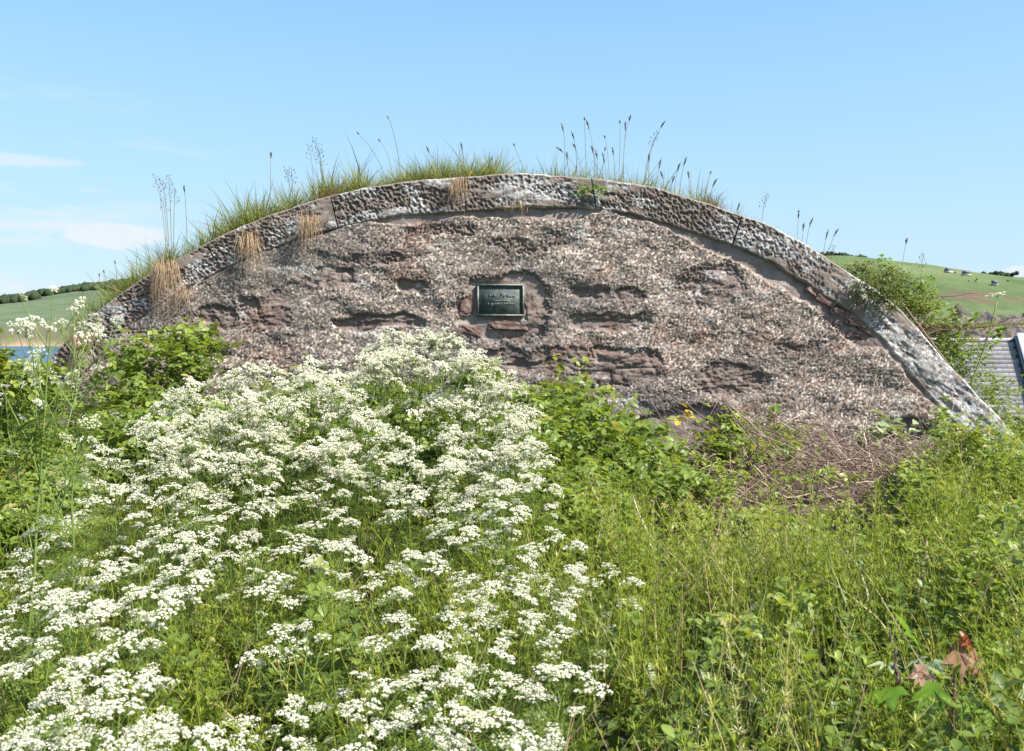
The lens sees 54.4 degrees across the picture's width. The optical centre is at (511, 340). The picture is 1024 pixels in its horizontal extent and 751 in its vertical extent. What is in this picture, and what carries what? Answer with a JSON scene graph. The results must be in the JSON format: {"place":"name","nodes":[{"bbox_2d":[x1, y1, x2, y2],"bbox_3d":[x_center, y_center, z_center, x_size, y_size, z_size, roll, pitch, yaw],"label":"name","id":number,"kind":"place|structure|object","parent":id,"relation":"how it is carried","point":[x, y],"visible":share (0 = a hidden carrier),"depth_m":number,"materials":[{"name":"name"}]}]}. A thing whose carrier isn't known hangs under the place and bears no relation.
{"place":"outdoors","nodes":[
{"label":"outdoors","id":0,"kind":"place"},
{"bbox_2d":[0,290,115,345],"bbox_3d":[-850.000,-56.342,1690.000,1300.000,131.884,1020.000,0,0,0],"label":"hill","id":1,"kind":"structure","parent":0,"point":[40,308],"depth_m":1393.06,"materials":[{"name":"green plant"}]},
{"bbox_2d":[0,422,1023,750],"bbox_3d":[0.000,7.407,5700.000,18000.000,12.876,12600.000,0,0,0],"label":"ground","id":2,"kind":"structure","parent":0,"point":[624,737],"depth_m":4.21,"materials":[{"name":"green plant"}]},
{"bbox_2d":[0,328,83,562],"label":"bush","id":3,"kind":"object","parent":2,"relation":"on","point":[14,392],"visible":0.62,"depth_m":5.38,"materials":[{"name":"green plant"}]},
{"bbox_2d":[0,577,97,733],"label":"cow parsley","id":4,"kind":"object","parent":2,"relation":"on","point":[9,612],"visible":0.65,"depth_m":2.94,"materials":[{"name":"white plant"}]},
{"bbox_2d":[0,542,97,724],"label":"cow parsley","id":5,"kind":"object","parent":2,"relation":"on","point":[23,559],"visible":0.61,"depth_m":3.18,"materials":[{"name":"white plant"}]},
{"bbox_2d":[0,713,98,750],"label":"cow parsley","id":6,"kind":"object","parent":2,"relation":"on","point":[75,741],"visible":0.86,"depth_m":2.12,"materials":[{"name":"white plant"}]},
{"bbox_2d":[0,638,100,750],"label":"cow parsley","id":7,"kind":"object","parent":2,"relation":"on","point":[76,667],"visible":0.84,"depth_m":2.41,"materials":[{"name":"white plant"}]},
{"bbox_2d":[0,345,104,626],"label":"cow parsley","id":8,"kind":"object","parent":2,"relation":"on","point":[44,458],"visible":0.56,"depth_m":3.86,"materials":[{"name":"green plant"}]},
{"bbox_2d":[0,285,116,725],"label":"cow parsley","id":9,"kind":"object","parent":2,"relation":"on","point":[26,327],"visible":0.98,"depth_m":3.11,"materials":[{"name":"green plant"}]},
{"bbox_2d":[0,371,122,574],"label":"bramble bush","id":10,"kind":"object","parent":2,"relation":"on","point":[14,498],"visible":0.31,"depth_m":5.00,"materials":[{"name":"green plant"}]},
{"bbox_2d":[2,308,136,718],"bbox_3d":[-1.560,0.610,3.537,0.463,1.477,0.375,0,0,36],"label":"cow parsley","id":11,"kind":"object","parent":2,"relation":"on","point":[72,393],"visible":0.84,"depth_m":3.52,"materials":[{"name":"green plant"}]},
{"bbox_2d":[8,668,130,750],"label":"cow parsley","id":12,"kind":"object","parent":2,"relation":"on","point":[112,687],"visible":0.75,"depth_m":2.23,"materials":[{"name":"white plant"}]},
{"bbox_2d":[7,587,133,750],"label":"cow parsley","id":13,"kind":"object","parent":2,"relation":"on","point":[99,607],"visible":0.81,"depth_m":2.68,"materials":[{"name":"white plant"}]},
{"bbox_2d":[28,557,120,722],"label":"cow parsley","id":14,"kind":"object","parent":2,"relation":"on","point":[105,567],"visible":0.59,"depth_m":3.29,"materials":[{"name":"white plant"}]},
{"bbox_2d":[35,626,176,750],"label":"cow parsley","id":15,"kind":"object","parent":2,"relation":"on","point":[97,659],"visible":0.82,"depth_m":2.54,"materials":[{"name":"white plant"}]},
{"bbox_2d":[59,444,154,620],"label":"cow parsley","id":16,"kind":"object","parent":2,"relation":"on","point":[91,456],"visible":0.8,"depth_m":4.34,"materials":[{"name":"white plant"}]},
{"bbox_2d":[40,668,197,750],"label":"cow parsley","id":17,"kind":"object","parent":2,"relation":"on","point":[146,695],"visible":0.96,"depth_m":2.17,"materials":[{"name":"white plant"}]},
{"bbox_2d":[85,583,184,750],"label":"cow parsley","id":18,"kind":"object","parent":2,"relation":"on","point":[142,613],"visible":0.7,"depth_m":2.75,"materials":[{"name":"white plant"}]},
{"bbox_2d":[33,317,245,484],"bbox_3d":[-2.928,0.457,7.335,1.264,1.279,1.997,0,0,32],"label":"bramble bush","id":19,"kind":"object","parent":2,"relation":"on","point":[132,372],"visible":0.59,"depth_m":7.51,"materials":[{"name":"green plant"}]},
{"bbox_2d":[108,414,185,609],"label":"cow parsley","id":20,"kind":"object","parent":2,"relation":"on","point":[148,428],"visible":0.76,"depth_m":4.49,"materials":[{"name":"white plant"}]},
{"bbox_2d":[99,454,200,635],"bbox_3d":[-1.550,0.887,4.330,0.441,0.786,0.290,0,0,10],"label":"cow parsley","id":21,"kind":"object","parent":2,"relation":"on","point":[156,473],"visible":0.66,"depth_m":4.32,"materials":[{"name":"white plant"}]},
{"bbox_2d":[112,524,198,666],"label":"cow parsley","id":22,"kind":"object","parent":2,"relation":"on","point":[168,550],"visible":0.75,"depth_m":3.51,"materials":[{"name":"white plant"}]},
{"bbox_2d":[125,563,214,749],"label":"cow parsley","id":23,"kind":"object","parent":2,"relation":"on","point":[202,578],"visible":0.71,"depth_m":3.08,"materials":[{"name":"white plant"}]},
{"bbox_2d":[134,387,219,579],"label":"cow parsley","id":24,"kind":"object","parent":2,"relation":"on","point":[162,413],"visible":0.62,"depth_m":4.87,"materials":[{"name":"white plant"}]},
{"bbox_2d":[128,722,231,750],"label":"cow parsley","id":25,"kind":"object","parent":2,"relation":"on","point":[207,737],"visible":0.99,"depth_m":2.02,"materials":[{"name":"white plant"}]},
{"bbox_2d":[144,433,222,607],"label":"cow parsley","id":26,"kind":"object","parent":2,"relation":"on","point":[189,448],"visible":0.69,"depth_m":4.36,"materials":[{"name":"white plant"}]},
{"bbox_2d":[151,376,234,570],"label":"cow parsley","id":27,"kind":"object","parent":2,"relation":"on","point":[190,395],"visible":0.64,"depth_m":4.83,"materials":[{"name":"white plant"}]},
{"bbox_2d":[160,449,256,622],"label":"cow parsley","id":28,"kind":"object","parent":2,"relation":"on","point":[213,466],"visible":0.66,"depth_m":4.27,"materials":[{"name":"white plant"}]},
{"bbox_2d":[176,405,244,603],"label":"cow parsley","id":29,"kind":"object","parent":2,"relation":"on","point":[220,417],"visible":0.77,"depth_m":4.54,"materials":[{"name":"white plant"}]},
{"bbox_2d":[160,526,265,683],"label":"cow parsley","id":30,"kind":"object","parent":2,"relation":"on","point":[206,550],"visible":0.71,"depth_m":3.49,"materials":[{"name":"white plant"}]},
{"bbox_2d":[203,387,288,578],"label":"cow parsley","id":31,"kind":"object","parent":2,"relation":"on","point":[246,405],"visible":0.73,"depth_m":4.63,"materials":[{"name":"white plant"}]},
{"bbox_2d":[192,532,302,719],"bbox_3d":[-0.903,1.009,3.441,0.366,0.689,0.308,0,0,-41],"label":"cow parsley","id":32,"kind":"object","parent":2,"relation":"on","point":[233,554],"visible":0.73,"depth_m":3.42,"materials":[{"name":"white plant"}]},
{"bbox_2d":[213,448,297,610],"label":"cow parsley","id":33,"kind":"object","parent":2,"relation":"on","point":[267,470],"visible":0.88,"depth_m":4.17,"materials":[{"name":"white plant"}]},
{"bbox_2d":[209,567,309,732],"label":"cow parsley","id":34,"kind":"object","parent":2,"relation":"on","point":[269,581],"visible":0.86,"depth_m":3.04,"materials":[{"name":"white plant"}]},
{"bbox_2d":[232,420,305,618],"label":"cow parsley","id":35,"kind":"object","parent":2,"relation":"on","point":[273,430],"visible":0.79,"depth_m":4.50,"materials":[{"name":"white plant"}]},
{"bbox_2d":[234,359,309,577],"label":"cow parsley","id":36,"kind":"object","parent":2,"relation":"on","point":[255,374],"visible":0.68,"depth_m":5.03,"materials":[{"name":"white plant"}]},
{"bbox_2d":[244,393,318,588],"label":"cow parsley","id":37,"kind":"object","parent":2,"relation":"on","point":[279,413],"visible":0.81,"depth_m":4.61,"materials":[{"name":"white plant"}]},
{"bbox_2d":[258,441,324,605],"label":"cow parsley","id":38,"kind":"object","parent":2,"relation":"on","point":[282,452],"visible":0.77,"depth_m":4.42,"materials":[{"name":"white plant"}]},
{"bbox_2d":[222,694,361,750],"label":"cow parsley","id":39,"kind":"object","parent":2,"relation":"on","point":[292,739],"visible":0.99,"depth_m":2.14,"materials":[{"name":"white plant"}]},
{"bbox_2d":[224,619,370,750],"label":"cow parsley","id":40,"kind":"object","parent":2,"relation":"on","point":[339,689],"visible":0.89,"depth_m":2.61,"materials":[{"name":"white plant"}]},
{"bbox_2d":[263,365,336,592],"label":"cow parsley","id":41,"kind":"object","parent":2,"relation":"on","point":[306,379],"visible":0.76,"depth_m":4.87,"materials":[{"name":"white plant"}]},
{"bbox_2d":[62,353,542,511],"bbox_3d":[-1.311,0.620,6.751,3.097,1.050,1.877,0,0,0],"label":"bramble bush","id":42,"kind":"object","parent":2,"relation":"on","point":[117,439],"visible":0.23,"depth_m":6.41,"materials":[{"name":"green plant"}]},
{"bbox_2d":[278,539,373,746],"bbox_3d":[-0.611,1.008,3.283,0.332,0.704,0.288,0,0,19],"label":"cow parsley","id":43,"kind":"object","parent":2,"relation":"on","point":[331,548],"visible":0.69,"depth_m":3.29,"materials":[{"name":"white plant"}]},
{"bbox_2d":[291,436,370,581],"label":"cow parsley","id":44,"kind":"object","parent":2,"relation":"on","point":[336,448],"visible":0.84,"depth_m":4.40,"materials":[{"name":"white plant"}]},
{"bbox_2d":[290,368,381,573],"bbox_3d":[-0.827,0.698,4.814,0.398,1.124,0.402,0,0,16],"label":"cow parsley","id":45,"kind":"object","parent":2,"relation":"on","point":[334,391],"visible":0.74,"depth_m":4.78,"materials":[{"name":"white plant"}]},
{"bbox_2d":[307,458,388,600],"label":"cow parsley","id":46,"kind":"object","parent":2,"relation":"on","point":[352,471],"visible":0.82,"depth_m":4.37,"materials":[{"name":"white plant"}]},
{"bbox_2d":[293,670,430,750],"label":"cow parsley","id":47,"kind":"object","parent":2,"relation":"on","point":[386,691],"visible":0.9,"depth_m":2.34,"materials":[{"name":"white plant"}]},
{"bbox_2d":[328,348,401,576],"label":"cow parsley","id":48,"kind":"object","parent":2,"relation":"on","point":[368,368],"visible":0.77,"depth_m":5.08,"materials":[{"name":"white plant"}]},
{"bbox_2d":[308,570,424,743],"bbox_3d":[-0.416,1.039,2.980,0.332,0.701,0.332,0,0,23],"label":"cow parsley","id":49,"kind":"object","parent":2,"relation":"on","point":[339,596],"visible":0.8,"depth_m":2.95,"materials":[{"name":"white plant"}]},
{"bbox_2d":[326,406,411,597],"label":"cow parsley","id":50,"kind":"object","parent":2,"relation":"on","point":[369,451],"visible":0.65,"depth_m":4.71,"materials":[{"name":"white plant"}]},
{"bbox_2d":[349,343,420,568],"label":"cow parsley","id":51,"kind":"object","parent":2,"relation":"on","point":[393,372],"visible":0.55,"depth_m":5.24,"materials":[{"name":"white plant"}]},
{"bbox_2d":[345,326,438,564],"bbox_3d":[-0.671,0.580,5.386,0.592,1.317,0.389,0,0,-28],"label":"cow parsley","id":52,"kind":"object","parent":2,"relation":"on","point":[381,334],"visible":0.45,"depth_m":5.38,"materials":[{"name":"white plant"}]},
{"bbox_2d":[361,426,424,614],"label":"cow parsley","id":53,"kind":"object","parent":2,"relation":"on","point":[389,437],"visible":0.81,"depth_m":4.49,"materials":[{"name":"white plant"}]},
{"bbox_2d":[366,481,438,632],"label":"cow parsley","id":54,"kind":"object","parent":2,"relation":"on","point":[420,493],"visible":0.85,"depth_m":4.11,"materials":[{"name":"white plant"}]},
{"bbox_2d":[356,548,450,691],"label":"cow parsley","id":55,"kind":"object","parent":2,"relation":"on","point":[411,555],"visible":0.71,"depth_m":3.34,"materials":[{"name":"white plant"}]},
{"bbox_2d":[335,614,472,750],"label":"cow parsley","id":56,"kind":"object","parent":2,"relation":"on","point":[440,648],"visible":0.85,"depth_m":2.49,"materials":[{"name":"white plant"}]},
{"bbox_2d":[370,450,438,623],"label":"cow parsley","id":57,"kind":"object","parent":2,"relation":"on","point":[395,460],"visible":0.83,"depth_m":4.19,"materials":[{"name":"white plant"}]},
{"bbox_2d":[369,345,440,563],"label":"cow parsley","id":58,"kind":"object","parent":2,"relation":"on","point":[413,354],"visible":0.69,"depth_m":5.23,"materials":[{"name":"white plant"}]},
{"bbox_2d":[386,329,452,550],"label":"cow parsley","id":59,"kind":"object","parent":2,"relation":"on","point":[409,337],"visible":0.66,"depth_m":5.37,"materials":[{"name":"white plant"}]},
{"bbox_2d":[402,456,474,632],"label":"cow parsley","id":60,"kind":"object","parent":2,"relation":"on","point":[445,471],"visible":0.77,"depth_m":4.19,"materials":[{"name":"white plant"}]},
{"bbox_2d":[409,327,481,546],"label":"cow parsley","id":61,"kind":"object","parent":2,"relation":"on","point":[429,333],"visible":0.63,"depth_m":5.36,"materials":[{"name":"white plant"}]},
{"bbox_2d":[414,518,479,630],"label":"cow parsley","id":62,"kind":"object","parent":2,"relation":"on","point":[471,531],"visible":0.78,"depth_m":3.74,"materials":[{"name":"white plant"}]},
{"bbox_2d":[420,348,494,546],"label":"cow parsley","id":63,"kind":"object","parent":2,"relation":"on","point":[448,366],"visible":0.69,"depth_m":5.16,"materials":[{"name":"white plant"}]},
{"bbox_2d":[419,570,511,735],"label":"cow parsley","id":64,"kind":"object","parent":2,"relation":"on","point":[463,580],"visible":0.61,"depth_m":3.17,"materials":[{"name":"white plant"}]},
{"bbox_2d":[396,659,536,750],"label":"cow parsley","id":65,"kind":"object","parent":2,"relation":"on","point":[457,708],"visible":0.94,"depth_m":2.14,"materials":[{"name":"white plant"}]},
{"bbox_2d":[408,608,540,750],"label":"cow parsley","id":66,"kind":"object","parent":2,"relation":"on","point":[451,614],"visible":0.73,"depth_m":2.71,"materials":[{"name":"white plant"}]},
{"bbox_2d":[438,348,514,557],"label":"cow parsley","id":67,"kind":"object","parent":2,"relation":"on","point":[479,359],"visible":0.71,"depth_m":5.16,"materials":[{"name":"white plant"}]},
{"bbox_2d":[445,471,518,662],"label":"cow parsley","id":68,"kind":"object","parent":2,"relation":"on","point":[488,493],"visible":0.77,"depth_m":4.05,"materials":[{"name":"white plant"}]},
{"bbox_2d":[430,707,544,750],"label":"cow parsley","id":69,"kind":"object","parent":2,"relation":"on","point":[487,719],"visible":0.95,"depth_m":2.11,"materials":[{"name":"white plant"}]},
{"bbox_2d":[459,498,531,651],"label":"cow parsley","id":70,"kind":"object","parent":2,"relation":"on","point":[501,520],"visible":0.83,"depth_m":3.81,"materials":[{"name":"white plant"}]},
{"bbox_2d":[452,366,541,578],"bbox_3d":[-0.073,0.689,5.083,0.501,1.114,0.329,0,0,27],"label":"cow parsley","id":71,"kind":"object","parent":2,"relation":"on","point":[483,407],"visible":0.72,"depth_m":5.08,"materials":[{"name":"white plant"}]},
{"bbox_2d":[442,638,553,750],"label":"cow parsley","id":72,"kind":"object","parent":2,"relation":"on","point":[498,673],"visible":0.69,"depth_m":2.52,"materials":[{"name":"white plant"}]},
{"bbox_2d":[465,439,539,589],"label":"cow parsley","id":73,"kind":"object","parent":2,"relation":"on","point":[506,455],"visible":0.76,"depth_m":4.39,"materials":[{"name":"white plant"}]},
{"bbox_2d":[0,399,1023,750],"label":"cleavers","id":74,"kind":"object","parent":2,"relation":"on","point":[776,559],"visible":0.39,"depth_m":3.41,"materials":[{"name":"green plant"}]},
{"bbox_2d":[0,424,1023,750],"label":"leafy weeds","id":75,"kind":"object","parent":2,"relation":"on","point":[832,736],"visible":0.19,"depth_m":3.12,"materials":[{"name":"green plant"}]},
{"bbox_2d":[0,481,1023,750],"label":"undergrowth","id":76,"kind":"object","parent":2,"relation":"on","point":[612,725],"visible":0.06,"depth_m":3.28,"materials":[{"name":"green plant"}]},
{"bbox_2d":[0,452,1023,750],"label":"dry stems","id":77,"kind":"object","parent":2,"relation":"on","point":[606,640],"visible":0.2,"depth_m":3.19,"materials":[{"name":"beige plant"}]},
{"bbox_2d":[467,584,566,750],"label":"cow parsley","id":78,"kind":"object","parent":2,"relation":"on","point":[522,599],"visible":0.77,"depth_m":2.87,"materials":[{"name":"white plant"}]},
{"bbox_2d":[478,550,579,718],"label":"cow parsley","id":79,"kind":"object","parent":2,"relation":"on","point":[525,576],"visible":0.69,"depth_m":3.29,"materials":[{"name":"white plant"}]},
{"bbox_2d":[43,173,1023,466],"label":"gable wall","id":80,"kind":"structure","parent":2,"relation":"on","point":[653,295],"depth_m":8.41,"materials":[{"name":"stone"}]},
{"bbox_2d":[141,240,195,332],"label":"dry grass tuft","id":81,"kind":"object","parent":80,"relation":"on","point":[168,264],"visible":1,"depth_m":8.29,"materials":[{"name":"beige plant"}]},
{"bbox_2d":[477,284,523,315],"bbox_3d":[-0.097,-0.337,8.424,0.397,0.271,0.046,0,0,0],"label":"plaque","id":82,"kind":"object","parent":80,"relation":"attached to","point":[500,299],"visible":1,"depth_m":8.41,"materials":[{"name":"black metal"}]},
{"bbox_2d":[494,439,580,575],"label":"cow parsley","id":83,"kind":"object","parent":2,"relation":"on","point":[531,449],"visible":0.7,"depth_m":4.34,"materials":[{"name":"white plant"}]},
{"bbox_2d":[498,526,590,697],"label":"cow parsley","id":84,"kind":"object","parent":2,"relation":"on","point":[555,540],"visible":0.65,"depth_m":3.38,"materials":[{"name":"white plant"}]},
{"bbox_2d":[499,662,612,750],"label":"cow parsley","id":85,"kind":"object","parent":2,"relation":"on","point":[548,669],"visible":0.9,"depth_m":2.46,"materials":[{"name":"white plant"}]},
{"bbox_2d":[511,599,619,750],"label":"cow parsley","id":86,"kind":"object","parent":2,"relation":"on","point":[561,611],"visible":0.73,"depth_m":2.91,"materials":[{"name":"white plant"}]},
{"bbox_2d":[513,477,619,601],"bbox_3d":[0.245,0.971,4.739,0.552,0.590,0.976,0,0,32],"label":"weed clump","id":87,"kind":"object","parent":2,"relation":"on","point":[567,500],"visible":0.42,"depth_m":4.74,"materials":[{"name":"green plant"}]},
{"bbox_2d":[428,358,719,532],"bbox_3d":[0.378,0.627,6.548,1.931,1.047,2.771,0,0,0],"label":"bramble bush","id":88,"kind":"object","parent":2,"relation":"on","point":[556,425],"visible":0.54,"depth_m":6.39,"materials":[{"name":"green plant"}]},
{"bbox_2d":[534,563,624,741],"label":"cow parsley","id":89,"kind":"object","parent":2,"relation":"on","point":[576,590],"visible":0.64,"depth_m":3.23,"materials":[{"name":"white plant"}]},
{"bbox_2d":[679,403,825,469],"bbox_3d":[1.823,0.787,7.689,1.414,0.583,0.815,0,0,-24],"label":"bramble bush","id":90,"kind":"object","parent":2,"relation":"on","point":[726,451],"visible":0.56,"depth_m":7.58,"materials":[{"name":"green plant"}]},
{"bbox_2d":[666,576,840,750],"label":"weed clump","id":91,"kind":"object","parent":2,"relation":"on","point":[743,629],"visible":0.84,"depth_m":2.92,"materials":[{"name":"green plant"}]},
{"bbox_2d":[671,453,946,514],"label":"leaf litter","id":92,"kind":"object","parent":2,"relation":"on","point":[759,499],"visible":0.12,"depth_m":7.06,"materials":[{"name":"plant"}]},
{"bbox_2d":[638,435,984,540],"bbox_3d":[1.716,0.951,6.550,2.446,0.516,1.646,0,0,-21],"label":"bramble bush","id":93,"kind":"object","parent":2,"relation":"on","point":[699,494],"visible":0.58,"depth_m":6.23,"materials":[{"name":"green plant"}]},
{"bbox_2d":[624,357,1004,541],"bbox_3d":[2.101,0.834,6.897,3.202,1.439,2.489,0,0,0],"label":"brushwood","id":94,"kind":"object","parent":2,"relation":"on","point":[861,457],"visible":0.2,"depth_m":7.26,"materials":[{"name":"plant"}]},
{"bbox_2d":[857,611,997,748],"bbox_3d":[1.133,0.978,2.681,0.337,0.392,0.408,0,0,30],"label":"sycamore seedling","id":95,"kind":"object","parent":2,"relation":"on","point":[921,674],"visible":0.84,"depth_m":2.66,"materials":[{"name":"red plant"}]},
{"bbox_2d":[873,455,993,541],"bbox_3d":[2.431,0.946,5.742,0.553,0.502,1.021,0,0,0],"label":"weed clump","id":96,"kind":"object","parent":2,"relation":"on","point":[904,470],"visible":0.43,"depth_m":5.92,"materials":[{"name":"green plant"}]},
{"bbox_2d":[919,404,1023,508],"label":"weed clump","id":97,"kind":"object","parent":2,"relation":"on","point":[970,437],"visible":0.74,"depth_m":6.43,"materials":[{"name":"green plant"}]},
{"bbox_2d":[926,333,1023,426],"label":"house","id":98,"kind":"structure","parent":2,"relation":"on","point":[1007,354],"depth_m":25.58,"materials":[{"name":"stone"}]},
{"bbox_2d":[939,491,1023,709],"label":"weed clump","id":99,"kind":"object","parent":2,"relation":"on","point":[1000,522],"visible":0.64,"depth_m":3.66,"materials":[{"name":"green plant"}]},
{"bbox_2d":[0,0,1023,295],"label":"sky","id":100,"kind":"structure","parent":0,"point":[884,123],"materials":[{"name":"blue"}]},
{"bbox_2d":[825,255,1023,337],"bbox_3d":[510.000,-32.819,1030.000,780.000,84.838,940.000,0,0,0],"label":"hill","id":101,"kind":"structure","parent":0,"point":[1010,306],"depth_m":722.71,"materials":[{"name":"green plant"}]},
{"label":"mound","id":102,"kind":"structure","parent":0,"visible":0},
{"bbox_2d":[45,136,918,354],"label":"grass","id":103,"kind":"structure","parent":102,"relation":"on","point":[251,215],"depth_m":8.72,"materials":[{"name":"green plant"}]},
{"bbox_2d":[838,255,926,312],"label":"evergreen shrub","id":104,"kind":"object","parent":102,"relation":"on","point":[872,282],"visible":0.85,"depth_m":8.62,"materials":[{"name":"green plant"}]},
{"bbox_2d":[878,270,1023,436],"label":"bramble bush","id":105,"kind":"object","parent":102,"relation":"on","point":[943,326],"visible":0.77,"depth_m":8.79,"materials":[{"name":"green plant"}]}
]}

